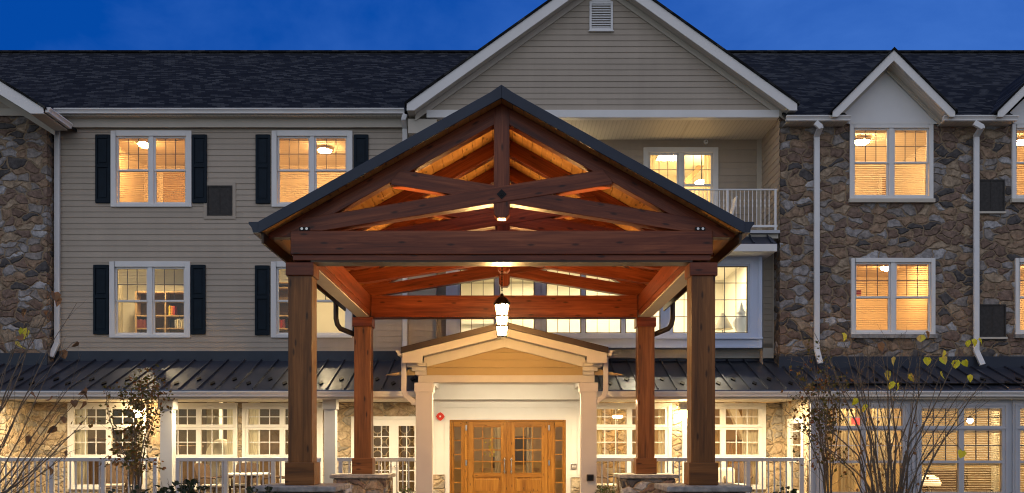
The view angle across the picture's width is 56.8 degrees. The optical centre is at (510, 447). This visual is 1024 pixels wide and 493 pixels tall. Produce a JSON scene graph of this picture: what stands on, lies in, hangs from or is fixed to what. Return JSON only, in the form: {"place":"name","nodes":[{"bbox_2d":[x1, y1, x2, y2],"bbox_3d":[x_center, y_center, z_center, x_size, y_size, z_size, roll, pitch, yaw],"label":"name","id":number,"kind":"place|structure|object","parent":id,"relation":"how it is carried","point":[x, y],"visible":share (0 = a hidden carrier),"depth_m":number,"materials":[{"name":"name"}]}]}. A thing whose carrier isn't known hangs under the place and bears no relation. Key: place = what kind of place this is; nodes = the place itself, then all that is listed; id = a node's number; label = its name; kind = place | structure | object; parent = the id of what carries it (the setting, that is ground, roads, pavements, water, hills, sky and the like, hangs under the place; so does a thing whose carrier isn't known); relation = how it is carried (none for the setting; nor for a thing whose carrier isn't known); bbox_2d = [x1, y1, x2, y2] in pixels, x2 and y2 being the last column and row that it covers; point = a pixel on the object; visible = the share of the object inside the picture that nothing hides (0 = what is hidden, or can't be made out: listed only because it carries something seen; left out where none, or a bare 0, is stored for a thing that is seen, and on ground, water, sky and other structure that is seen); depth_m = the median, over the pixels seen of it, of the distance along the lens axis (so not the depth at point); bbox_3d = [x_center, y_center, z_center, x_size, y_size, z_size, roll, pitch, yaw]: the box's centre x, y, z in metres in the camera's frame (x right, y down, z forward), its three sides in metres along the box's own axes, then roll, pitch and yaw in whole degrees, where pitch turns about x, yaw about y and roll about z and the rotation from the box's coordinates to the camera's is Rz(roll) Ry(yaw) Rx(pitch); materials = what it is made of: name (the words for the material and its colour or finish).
{"place":"outdoors","nodes":[
{"label":"outdoors","id":0,"kind":"place"},
{"bbox_2d":[0,286,100,492],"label":"bare redbud tree","id":1,"kind":"object","parent":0,"point":[24,332],"visible":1,"depth_m":10.74,"materials":[{"name":"brown plant"}]},
{"bbox_2d":[71,360,174,492],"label":"autumn tree","id":2,"kind":"object","parent":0,"point":[133,454],"visible":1,"depth_m":16.57,"materials":[{"name":"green plant"}]},
{"bbox_2d":[108,485,150,492],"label":"leafy shrub","id":3,"kind":"object","parent":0,"point":[133,491],"visible":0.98,"depth_m":15.12,"materials":[{"name":"green plant"}]},
{"bbox_2d":[142,478,209,492],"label":"leafy shrub","id":4,"kind":"object","parent":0,"point":[187,486],"visible":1,"depth_m":14.48,"materials":[{"name":"green plant"}]},
{"bbox_2d":[0,0,1023,49],"label":"sky","id":5,"kind":"structure","parent":0,"point":[24,24],"materials":[{"name":"blue"}]},
{"bbox_2d":[733,302,745,331],"bbox_3d":[5.677,-3.085,23.300,0.420,0.968,0.414,0,0,0],"label":"urn","id":6,"kind":"object","parent":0,"point":[739,324],"visible":0.57,"depth_m":23.19,"materials":[{"name":"ceramic"}]},
{"bbox_2d":[770,486,796,492],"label":"leafy shrub","id":7,"kind":"object","parent":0,"point":[791,491],"visible":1,"depth_m":16.67,"materials":[{"name":"green plant"}]},
{"bbox_2d":[781,337,858,492],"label":"autumn tree","id":8,"kind":"object","parent":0,"point":[825,475],"visible":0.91,"depth_m":15.93,"materials":[{"name":"brown plant"}]},
{"bbox_2d":[772,322,991,492],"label":"bare shrub","id":9,"kind":"object","parent":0,"point":[904,467],"visible":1,"depth_m":15.20,"materials":[{"name":"brown plant"}]},
{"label":"driveway","id":10,"kind":"structure","parent":0,"visible":0},
{"bbox_2d":[244,485,277,492],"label":"leafy shrub","id":11,"kind":"object","parent":10,"relation":"on","point":[249,489],"visible":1,"depth_m":13.07,"materials":[{"name":"green plant"}]},
{"bbox_2d":[397,485,415,492],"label":"bright green shrub","id":12,"kind":"object","parent":10,"relation":"on","point":[404,489],"visible":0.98,"depth_m":20.18,"materials":[{"name":"green plant"}]},
{"bbox_2d":[249,85,753,492],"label":"timber canopy","id":13,"kind":"object","parent":10,"relation":"on","point":[491,183],"visible":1,"depth_m":14.20,"materials":[{"name":"wood"}]},
{"bbox_2d":[299,227,309,230],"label":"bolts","id":14,"kind":"object","parent":13,"relation":"attached to","point":[304,228],"visible":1,"depth_m":14.16,"materials":[{"name":"silver metal"}]},
{"bbox_2d":[494,266,509,337],"bbox_3d":[-0.158,-2.727,17.220,0.286,1.466,0.304,0,0,-23],"label":"hanging lantern","id":15,"kind":"object","parent":13,"relation":"hanging from","point":[502,303],"visible":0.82,"depth_m":17.15,"materials":[{"name":"glass"}]},
{"bbox_2d":[695,227,704,230],"bbox_3d":[2.838,-3.268,14.171,0.150,0.054,0.042,0,0,0],"label":"beam spotlight","id":16,"kind":"object","parent":13,"relation":"attached to","point":[699,228],"visible":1,"depth_m":14.16,"materials":[{"name":"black metal"}]},
{"bbox_2d":[595,483,617,492],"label":"bright green shrub","id":17,"kind":"object","parent":10,"relation":"on","point":[604,489],"visible":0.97,"depth_m":20.21,"materials":[{"name":"green plant"}]},
{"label":"ground","id":18,"kind":"structure","parent":0,"visible":0},
{"bbox_2d":[0,0,1023,492],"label":"lodge building","id":19,"kind":"structure","parent":18,"relation":"on","point":[920,194],"depth_m":22.94,"materials":[{"name":"beige wood"}]},
{"bbox_2d":[76,402,87,483],"bbox_3d":[-10.551,0.025,23.229,0.327,2.550,0.076,0,0,0],"label":"curtain","id":20,"kind":"object","parent":19,"relation":"hanging from","point":[80,435],"visible":0.46,"depth_m":23.23,"materials":[{"name":"beige fabric"}]},
{"bbox_2d":[88,438,113,483],"bbox_3d":[-11.286,0.550,25.600,0.960,1.600,0.440,0,0,0],"label":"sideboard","id":21,"kind":"object","parent":19,"relation":"in","point":[101,448],"visible":0.21,"depth_m":25.40,"materials":[{"name":"brown wood"}]},
{"bbox_2d":[67,403,146,488],"bbox_3d":[-9.821,-0.024,23.077,1.919,2.103,0.125,0,0,0],"label":"window","id":22,"kind":"structure","parent":19,"relation":"in","point":[71,416],"depth_m":23.04,"materials":[{"name":"white glass"}]},
{"bbox_2d":[118,269,122,332],"bbox_3d":[-9.677,-3.215,23.391,0.181,2.870,0.072,0,0,0],"label":"curtain","id":23,"kind":"object","parent":19,"relation":"hanging from","point":[120,310],"visible":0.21,"depth_m":23.39,"materials":[{"name":"beige fabric"}]},
{"bbox_2d":[113,449,136,483],"bbox_3d":[-10.384,0.700,25.600,0.960,1.300,0.440,0,0,0],"label":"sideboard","id":24,"kind":"object","parent":19,"relation":"in","point":[131,475],"visible":0.16,"depth_m":25.40,"materials":[{"name":"brown wood"}]},
{"bbox_2d":[137,402,143,483],"bbox_3d":[-9.065,0.025,23.224,0.193,2.550,0.067,0,0,8],"label":"curtain","id":25,"kind":"object","parent":19,"relation":"hanging from","point":[140,446],"visible":0.05,"depth_m":23.23,"materials":[{"name":"beige fabric"}]},
{"bbox_2d":[137,141,147,147],"bbox_3d":[-9.472,-7.834,24.500,0.380,0.168,0.380,0,0,0],"label":"ceiling lamp","id":26,"kind":"object","parent":19,"relation":"attached to","point":[143,146],"visible":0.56,"depth_m":24.39,"materials":[{"name":"glass"}]},
{"bbox_2d":[109,261,190,337],"bbox_3d":[-8.789,-3.593,23.139,1.967,1.866,0.200,0,0,0],"label":"window","id":27,"kind":"structure","parent":19,"relation":"in","point":[149,273],"depth_m":23.08,"materials":[{"name":"white glass"}]},
{"bbox_2d":[111,130,191,206],"bbox_3d":[-8.756,-6.780,23.142,1.967,1.866,0.205,0,0,0],"label":"window","id":28,"kind":"structure","parent":19,"relation":"in","point":[151,136],"depth_m":23.09,"materials":[{"name":"white glass"}]},
{"bbox_2d":[135,291,183,332],"bbox_3d":[-9.211,-2.966,25.300,1.532,2.371,0.320,0,0,0],"label":"bookcase","id":29,"kind":"object","parent":19,"relation":"in","point":[165,321],"visible":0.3,"depth_m":25.43,"materials":[{"name":"brown wood"}]},
{"bbox_2d":[173,306,176,314],"bbox_3d":[-8.951,-3.635,25.255,0.050,0.249,0.170,0,0,0],"label":"book","id":30,"kind":"object","parent":29,"relation":"on","point":[174,310],"visible":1,"depth_m":25.19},
{"bbox_2d":[160,173,184,201],"bbox_3d":[-9.396,-6.389,26.463,0.796,2.817,0.065,0,0,0],"label":"inner door","id":31,"kind":"structure","parent":19,"relation":"in","point":[162,181],"depth_m":26.45,"materials":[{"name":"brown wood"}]},
{"bbox_2d":[176,445,203,482],"bbox_3d":[-8.852,0.650,25.600,0.960,1.400,0.440,0,0,0],"label":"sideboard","id":32,"kind":"object","parent":19,"relation":"in","point":[183,449],"visible":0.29,"depth_m":25.40,"materials":[{"name":"brown wood"}]},
{"bbox_2d":[176,403,237,488],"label":"window","id":33,"kind":"structure","parent":19,"relation":"in","point":[198,426],"depth_m":23.04,"materials":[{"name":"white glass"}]},
{"bbox_2d":[207,402,222,483],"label":"inside column","id":34,"kind":"structure","parent":19,"relation":"in","point":[217,434],"depth_m":24.75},
{"bbox_2d":[206,439,226,483],"bbox_3d":[-7.519,0.565,24.600,0.800,1.570,0.800,0,0,0],"label":"table lamp","id":35,"kind":"object","parent":19,"relation":"in","point":[217,448],"visible":0.59,"depth_m":24.33,"materials":[{"name":"fabric"}]},
{"bbox_2d":[227,402,234,483],"bbox_3d":[-6.871,0.025,23.229,0.196,2.550,0.060,0,0,0],"label":"curtain","id":36,"kind":"object","parent":19,"relation":"hanging from","point":[230,439],"visible":0.47,"depth_m":23.23,"materials":[{"name":"beige fabric"}]},
{"bbox_2d":[248,402,259,483],"bbox_3d":[-6.298,0.025,23.228,0.294,2.550,0.071,0,0,0],"label":"curtain","id":37,"kind":"object","parent":19,"relation":"hanging from","point":[253,437],"visible":0.48,"depth_m":23.23,"materials":[{"name":"beige fabric"}]},
{"bbox_2d":[260,430,278,483],"bbox_3d":[-6.598,0.425,25.600,0.960,1.850,0.440,0,0,0],"label":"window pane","id":38,"kind":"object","parent":19,"relation":"in","point":[264,437],"visible":0.1,"depth_m":25.40,"materials":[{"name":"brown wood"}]},
{"bbox_2d":[242,403,322,488],"bbox_3d":[-5.553,-0.024,23.077,1.967,2.103,0.125,0,0,0],"label":"window","id":39,"kind":"structure","parent":19,"relation":"in","point":[282,426],"depth_m":23.04,"materials":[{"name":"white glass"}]},
{"bbox_2d":[279,282,287,332],"bbox_3d":[-5.969,-3.090,25.300,0.748,2.621,0.320,0,0,0],"label":"bookcase","id":40,"kind":"object","parent":19,"relation":"in","point":[283,306],"visible":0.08,"depth_m":25.43,"materials":[{"name":"brown wood"}]},
{"bbox_2d":[271,261,351,337],"bbox_3d":[-4.854,-3.593,23.139,1.967,1.866,0.200,0,0,0],"label":"window","id":41,"kind":"structure","parent":19,"relation":"in","point":[278,268],"depth_m":23.04,"materials":[{"name":"white glass"}]},
{"bbox_2d":[272,130,352,206],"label":"window","id":42,"kind":"structure","parent":19,"relation":"in","point":[312,136],"depth_m":23.09,"materials":[{"name":"white glass"}]},
{"bbox_2d":[317,145,331,152],"bbox_3d":[-4.912,-7.834,25.000,0.380,0.168,0.380,0,0,0],"label":"ceiling lamp","id":43,"kind":"object","parent":19,"relation":"attached to","point":[323,147],"visible":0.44,"depth_m":24.86,"materials":[{"name":"glass"}]},
{"bbox_2d":[351,416,415,492],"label":"french door","id":44,"kind":"structure","parent":19,"relation":"in","point":[393,422],"depth_m":23.04,"materials":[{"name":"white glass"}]},
{"bbox_2d":[374,426,413,474],"bbox_3d":[-2.801,0.050,23.539,1.460,2.600,0.060,0,0,0],"label":"lattice screen","id":45,"kind":"object","parent":19,"relation":"in","point":[399,443],"visible":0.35,"depth_m":23.52,"materials":[{"name":"wood"}]},
{"bbox_2d":[436,412,444,420],"bbox_3d":[-1.712,-0.746,23.002,0.208,0.208,0.069,0,0,0],"label":"fire alarm","id":46,"kind":"object","parent":19,"relation":"attached to","point":[440,416],"visible":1,"depth_m":22.99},
{"bbox_2d":[461,321,511,331],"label":"window","id":47,"kind":"structure","parent":19,"relation":"in","point":[465,325],"depth_m":24.90,"materials":[{"name":"glass"}]},
{"bbox_2d":[465,422,507,492],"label":"entrance door","id":48,"kind":"structure","parent":19,"relation":"in","point":[482,482],"depth_m":23.07,"materials":[{"name":"brown wood"}]},
{"bbox_2d":[495,427,500,472],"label":"curtain","id":49,"kind":"object","parent":19,"relation":"hanging from","point":[497,446],"visible":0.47,"depth_m":24.20,"materials":[{"name":"beige fabric"}]},
{"bbox_2d":[388,322,621,492],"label":"entry portico","id":50,"kind":"structure","parent":19,"relation":"attached to","point":[517,355],"depth_m":20.35,"materials":[{"name":"paint"}]},
{"bbox_2d":[587,474,593,480],"bbox_3d":[1.705,0.655,20.308,0.150,0.140,0.082,0,0,0],"label":"column lamp","id":51,"kind":"object","parent":50,"relation":"attached to","point":[590,477],"visible":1,"depth_m":20.27,"materials":[{"name":"brown metal"}]},
{"bbox_2d":[479,468,538,472],"bbox_3d":[-0.036,0.955,25.400,1.600,0.790,0.400,0,0,0],"label":"console table","id":52,"kind":"object","parent":19,"relation":"in","point":[535,469],"visible":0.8,"depth_m":25.20,"materials":[{"name":"brown wood"}]},
{"bbox_2d":[484,437,494,467],"bbox_3d":[-0.429,0.115,25.407,0.551,0.886,0.342,0,0,0],"label":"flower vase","id":53,"kind":"object","parent":52,"relation":"on","point":[489,447],"visible":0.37,"depth_m":25.34,"materials":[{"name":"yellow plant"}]},
{"bbox_2d":[515,437,525,460],"bbox_3d":[0.333,0.046,26.325,0.444,0.685,0.050,0,0,0],"label":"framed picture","id":54,"kind":"object","parent":19,"relation":"attached to","point":[518,445],"visible":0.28,"depth_m":26.32,"materials":[{"name":"brown wood"}]},
{"bbox_2d":[526,427,531,472],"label":"curtain","id":55,"kind":"object","parent":19,"relation":"hanging from","point":[528,446],"visible":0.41,"depth_m":24.19,"materials":[{"name":"beige fabric"}]},
{"bbox_2d":[508,422,549,492],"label":"entrance door","id":56,"kind":"structure","parent":19,"relation":"in","point":[523,482],"depth_m":23.07,"materials":[{"name":"brown wood"}]},
{"bbox_2d":[571,464,576,468],"bbox_3d":[1.536,0.470,23.019,0.130,0.130,0.035,0,0,0],"label":"intercom","id":57,"kind":"object","parent":19,"relation":"attached to","point":[573,466],"visible":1,"depth_m":23.01,"materials":[{"name":"metal"}]},
{"bbox_2d":[597,402,601,462],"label":"curtain","id":58,"kind":"object","parent":19,"relation":"hanging from","point":[599,434],"visible":0.26,"depth_m":23.23,"materials":[{"name":"beige fabric"}]},
{"bbox_2d":[446,256,762,348],"bbox_3d":[2.229,-3.517,22.870,7.568,2.297,0.638,0,0,0],"label":"bay window","id":59,"kind":"structure","parent":19,"relation":"in","point":[752,338],"depth_m":22.61,"materials":[{"name":"white glass"}]},
{"bbox_2d":[602,402,630,482],"bbox_3d":[2.932,-0.030,26.650,0.843,2.760,0.700,0,0,0],"label":"stone chimney breast","id":60,"kind":"object","parent":19,"relation":"in","point":[609,437],"visible":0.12,"depth_m":26.30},
{"bbox_2d":[613,417,621,472],"bbox_3d":[2.761,0.270,24.500,0.300,2.159,0.300,0,0,0],"label":"floor lamp","id":61,"kind":"object","parent":19,"relation":"in","point":[617,441],"visible":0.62,"depth_m":24.48,"materials":[{"name":"metal"}]},
{"bbox_2d":[597,403,671,472],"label":"window","id":62,"kind":"structure","parent":19,"relation":"in","point":[667,426],"depth_m":23.04,"materials":[{"name":"white glass"}]},
{"bbox_2d":[650,155,654,170],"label":"curtain","id":63,"kind":"object","parent":19,"relation":"hanging from","point":[652,161],"visible":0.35,"depth_m":24.23,"materials":[{"name":"beige fabric"}]},
{"bbox_2d":[658,402,665,472],"bbox_3d":[3.712,0.025,23.235,0.193,2.550,0.067,0,0,-8],"label":"curtain","id":64,"kind":"object","parent":19,"relation":"hanging from","point":[660,434],"visible":0.47,"depth_m":23.22,"materials":[{"name":"beige fabric"}]},
{"bbox_2d":[655,155,675,160],"bbox_3d":[4.291,-7.848,25.600,0.680,0.041,0.600,0,0,0],"label":"ceiling panel light","id":65,"kind":"object","parent":19,"relation":"attached to","point":[664,157],"visible":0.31,"depth_m":25.67,"materials":[{"name":"beige"}]},
{"bbox_2d":[643,147,717,205],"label":"window","id":66,"kind":"structure","parent":19,"relation":"in","point":[680,152],"depth_m":24.02,"materials":[{"name":"white glass"}]},
{"bbox_2d":[679,402,686,417],"bbox_3d":[4.171,-0.924,22.926,0.170,0.430,0.284,0,0,0],"label":"wall sconce","id":67,"kind":"object","parent":19,"relation":"attached to","point":[683,409],"depth_m":22.80,"materials":[{"name":"metal"}]},
{"bbox_2d":[685,165,703,183],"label":"sloping beam","id":68,"kind":"structure","parent":19,"relation":"in","point":[691,176],"depth_m":26.44,"materials":[{"name":"brown wood"}]},
{"bbox_2d":[695,155,703,183],"bbox_3d":[5.116,-7.468,25.400,0.340,0.794,0.335,0,0,0],"label":"pendant lamp","id":69,"kind":"object","parent":19,"relation":"hanging from","point":[701,181],"visible":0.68,"depth_m":25.39,"materials":[{"name":"white metal"}]},
{"bbox_2d":[704,155,710,201],"bbox_3d":[5.084,-6.475,24.227,0.273,2.590,0.076,0,0,0],"label":"curtain","id":70,"kind":"object","parent":19,"relation":"hanging from","point":[707,173],"visible":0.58,"depth_m":24.22,"materials":[{"name":"beige fabric"}]},
{"bbox_2d":[715,313,732,331],"bbox_3d":[5.285,-2.560,23.600,0.520,1.561,0.512,0,0,0],"label":"table lamp","id":71,"kind":"object","parent":19,"relation":"in","point":[719,324],"visible":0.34,"depth_m":23.48,"materials":[{"name":"fabric"}]},
{"bbox_2d":[682,403,765,488],"bbox_3d":[5.195,-0.024,23.077,2.033,2.103,0.125,0,0,0],"label":"window","id":72,"kind":"structure","parent":19,"relation":"in","point":[760,426],"depth_m":23.04,"materials":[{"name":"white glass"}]},
{"bbox_2d":[687,189,777,229],"bbox_3d":[4.232,-5.634,22.508,4.216,1.010,0.050,0,0,0],"label":"balcony railing","id":73,"kind":"object","parent":19,"relation":"on","point":[775,225],"visible":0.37,"depth_m":22.49,"materials":[{"name":"metal"}]},
{"bbox_2d":[724,402,741,466],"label":"staircase","id":74,"kind":"structure","parent":19,"relation":"in","point":[731,412],"depth_m":26.25,"materials":[{"name":"brown wood"}]},
{"bbox_2d":[730,196,737,214],"bbox_3d":[5.228,-5.618,23.200,0.575,0.983,0.440,0,0,0],"label":"balcony chair","id":75,"kind":"object","parent":19,"relation":"on","point":[732,209],"visible":0.11,"depth_m":23.07,"materials":[{"name":"black metal"}]},
{"bbox_2d":[742,402,759,483],"bbox_3d":[5.890,0.025,23.233,0.427,2.550,0.069,0,0,3],"label":"curtain","id":76,"kind":"object","parent":19,"relation":"hanging from","point":[752,437],"visible":0.49,"depth_m":23.24,"materials":[{"name":"beige fabric"}]},
{"bbox_2d":[787,417,803,492],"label":"side door","id":77,"kind":"structure","parent":19,"relation":"in","point":[791,443],"depth_m":22.10,"materials":[{"name":"white glass"}]},
{"bbox_2d":[838,409,854,491],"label":"curtain","id":78,"kind":"object","parent":19,"relation":"hanging from","point":[844,483],"visible":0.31,"depth_m":23.60,"materials":[{"name":"beige fabric"}]},
{"bbox_2d":[851,409,859,424],"bbox_3d":[8.187,-0.978,22.417,0.221,0.884,0.046,0,0,0],"label":"exit sign","id":79,"kind":"object","parent":19,"relation":"hanging from","point":[853,421],"visible":0.48,"depth_m":22.40,"materials":[{"name":"red"}]},
{"bbox_2d":[855,136,869,144],"bbox_3d":[8.814,-7.664,23.750,0.380,0.168,0.380,0,0,0],"label":"ceiling lamp","id":80,"kind":"object","parent":19,"relation":"attached to","point":[862,140],"visible":0.44,"depth_m":23.63,"materials":[{"name":"glass"}]},
{"bbox_2d":[819,404,907,492],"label":"window","id":81,"kind":"structure","parent":19,"relation":"in","point":[904,413],"depth_m":20.97,"materials":[{"name":"white glass"}]},
{"bbox_2d":[878,175,885,194],"bbox_3d":[10.724,-6.276,26.263,1.032,2.593,0.065,0,0,0],"label":"inner door","id":82,"kind":"structure","parent":19,"relation":"in","point":[879,184],"depth_m":26.25,"materials":[{"name":"brown wood"}]},
{"bbox_2d":[872,409,892,491],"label":"curtain","id":83,"kind":"object","parent":19,"relation":"hanging from","point":[883,442],"visible":0.19,"depth_m":23.80,"materials":[{"name":"beige fabric"}]},
{"bbox_2d":[849,124,932,197],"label":"window","id":84,"kind":"structure","parent":19,"relation":"in","point":[890,130],"depth_m":22.53,"materials":[{"name":"white glass"}]},
{"bbox_2d":[851,258,935,333],"bbox_3d":[9.085,-3.583,22.567,1.998,1.820,0.205,0,0,0],"label":"window","id":85,"kind":"structure","parent":19,"relation":"in","point":[892,263],"depth_m":22.52,"materials":[{"name":"white glass"}]},
{"bbox_2d":[922,473,940,491],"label":"table lamp","id":86,"kind":"object","parent":19,"relation":"in","point":[932,483],"visible":0.58,"depth_m":22.80,"materials":[{"name":"fabric"}]},
{"bbox_2d":[924,469,956,491],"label":"dark sofa","id":87,"kind":"object","parent":19,"relation":"in","point":[945,483],"visible":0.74,"depth_m":24.90,"materials":[{"name":"fabric"}]},
{"bbox_2d":[916,404,1007,492],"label":"window","id":88,"kind":"structure","parent":19,"relation":"in","point":[1002,429],"depth_m":21.00,"materials":[{"name":"white glass"}]},
{"bbox_2d":[964,468,990,491],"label":"dark cabinet","id":89,"kind":"object","parent":19,"relation":"in","point":[977,477],"visible":0.61,"depth_m":24.60,"materials":[{"name":"wood"}]},
{"bbox_2d":[991,411,998,491],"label":"curtain","id":90,"kind":"object","parent":19,"relation":"hanging from","point":[995,477],"visible":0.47,"depth_m":21.35,"materials":[{"name":"beige fabric"}]},
{"bbox_2d":[1011,124,1023,198],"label":"window","id":91,"kind":"structure","parent":19,"relation":"in","point":[1015,128],"depth_m":22.47,"materials":[{"name":"white glass"}]},
{"bbox_2d":[1015,258,1023,333],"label":"window","id":92,"kind":"structure","parent":19,"relation":"in","point":[1019,262],"depth_m":22.47,"materials":[{"name":"white glass"}]},
{"bbox_2d":[1015,404,1023,492],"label":"window","id":93,"kind":"structure","parent":19,"relation":"in","point":[1019,429],"depth_m":20.97,"materials":[{"name":"white glass"}]},
{"bbox_2d":[1017,136,1023,144],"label":"ceiling lamp","id":94,"kind":"object","parent":19,"relation":"attached to","point":[1020,140],"visible":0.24,"depth_m":23.65,"materials":[{"name":"metal"}]},
{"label":"terrace","id":95,"kind":"structure","parent":0,"visible":0},
{"bbox_2d":[0,457,157,492],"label":"veranda railing","id":96,"kind":"object","parent":95,"relation":"on","point":[51,460],"visible":0.88,"depth_m":21.09,"materials":[{"name":"wood"}]},
{"bbox_2d":[98,463,127,492],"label":"wicker chair","id":97,"kind":"object","parent":95,"relation":"on","point":[114,479],"visible":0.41,"depth_m":22.48,"materials":[{"name":"wicker"}]},
{"bbox_2d":[194,463,232,492],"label":"wicker chair","id":98,"kind":"object","parent":95,"relation":"on","point":[207,476],"visible":0.6,"depth_m":21.99,"materials":[{"name":"wicker"}]},
{"bbox_2d":[228,462,258,492],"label":"wicker chair","id":99,"kind":"object","parent":95,"relation":"on","point":[254,478],"visible":0.51,"depth_m":22.86,"materials":[{"name":"wicker"}]},
{"bbox_2d":[175,457,321,492],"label":"veranda railing","id":100,"kind":"object","parent":95,"relation":"on","point":[179,470],"visible":0.82,"depth_m":21.09,"materials":[{"name":"wood"}]},
{"bbox_2d":[228,472,270,492],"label":"round table","id":101,"kind":"object","parent":95,"relation":"on","point":[248,475],"visible":0.66,"depth_m":21.66,"materials":[{"name":"plastic"}]},
{"bbox_2d":[261,476,284,484],"bbox_3d":[-5.391,0.858,21.964,0.746,0.980,0.664,0,0,-10],"label":"wicker chair","id":102,"kind":"object","parent":95,"relation":"on","point":[278,477],"visible":0.09,"depth_m":21.68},
{"bbox_2d":[337,457,414,492],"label":"veranda railing","id":103,"kind":"object","parent":95,"relation":"on","point":[340,460],"visible":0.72,"depth_m":21.09,"materials":[{"name":"wood"}]},
{"bbox_2d":[597,463,615,488],"bbox_3d":[2.240,0.858,22.363,0.664,0.980,0.746,0,0,-40],"label":"wicker chair","id":104,"kind":"object","parent":95,"relation":"on","point":[599,475],"visible":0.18,"depth_m":22.61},
{"bbox_2d":[597,457,803,492],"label":"veranda railing","id":105,"kind":"object","parent":95,"relation":"on","point":[748,460],"visible":0.68,"depth_m":21.09,"materials":[{"name":"wood"}]},
{"bbox_2d":[734,468,736,482],"bbox_3d":[5.012,0.924,22.430,0.840,0.848,0.560,0,0,0],"label":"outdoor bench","id":106,"kind":"object","parent":95,"relation":"on","point":[735,475],"visible":0.1,"depth_m":22.65,"materials":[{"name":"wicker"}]},
{"bbox_2d":[718,467,734,482],"bbox_3d":[5.012,0.690,22.430,0.600,0.420,0.160,0,0,0],"label":"throw pillow","id":107,"kind":"object","parent":106,"relation":"on","point":[729,473],"visible":0.33,"depth_m":22.35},
{"bbox_2d":[723,462,752,492],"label":"wicker chair","id":108,"kind":"object","parent":95,"relation":"on","point":[741,473],"visible":0.29,"depth_m":22.70,"materials":[{"name":"wicker"}]}
]}

